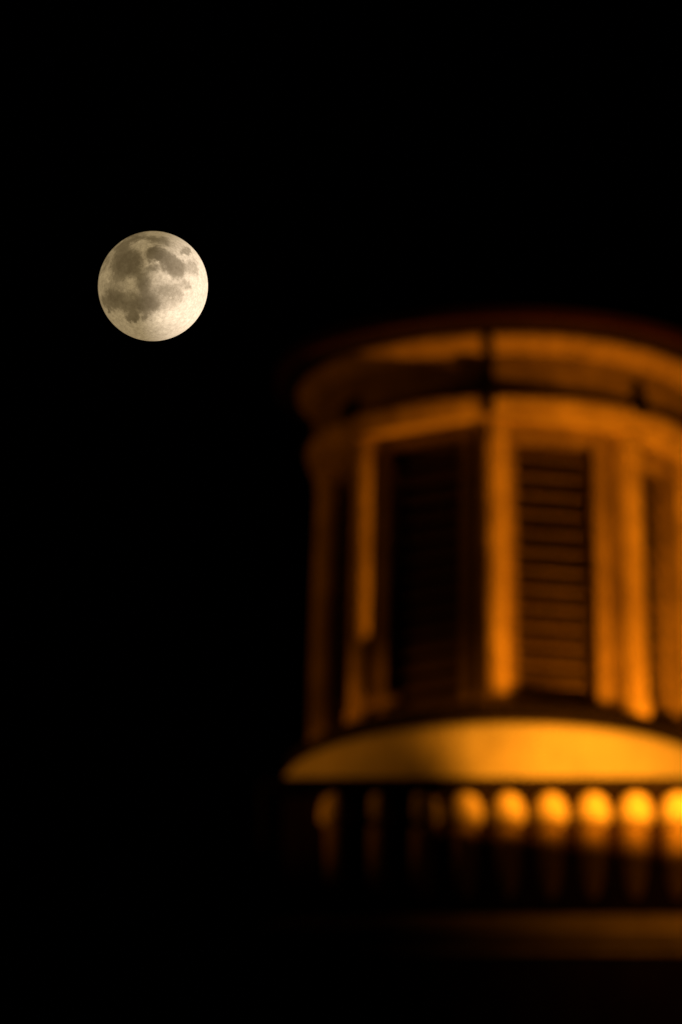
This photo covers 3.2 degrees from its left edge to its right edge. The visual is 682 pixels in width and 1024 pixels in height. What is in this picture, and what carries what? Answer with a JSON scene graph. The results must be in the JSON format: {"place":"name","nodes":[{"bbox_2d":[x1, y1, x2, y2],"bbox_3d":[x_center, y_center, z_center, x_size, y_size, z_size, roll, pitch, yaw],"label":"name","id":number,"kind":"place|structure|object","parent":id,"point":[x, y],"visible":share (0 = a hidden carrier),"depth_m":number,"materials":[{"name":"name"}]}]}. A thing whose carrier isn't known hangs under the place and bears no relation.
{"place":"outdoors","nodes":[
{"label":"outdoors","id":0,"kind":"place"},
{"bbox_2d":[98,231,207,340],"bbox_3d":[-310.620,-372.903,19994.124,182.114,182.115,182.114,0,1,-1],"label":"moon","id":1,"kind":"object","parent":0,"point":[152,285],"visible":1,"depth_m":19929.53,"materials":[{"name":"beige stone"}]},
{"bbox_2d":[0,0,681,1023],"label":"sky","id":2,"kind":"structure","parent":0,"point":[325,164],"materials":[{"name":"black"}]},
{"bbox_2d":[259,304,681,1023],"bbox_3d":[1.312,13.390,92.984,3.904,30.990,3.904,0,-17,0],"label":"cupola tower","id":3,"kind":"structure","parent":0,"point":[471,806],"depth_m":95.41,"materials":[{"name":"stone"}]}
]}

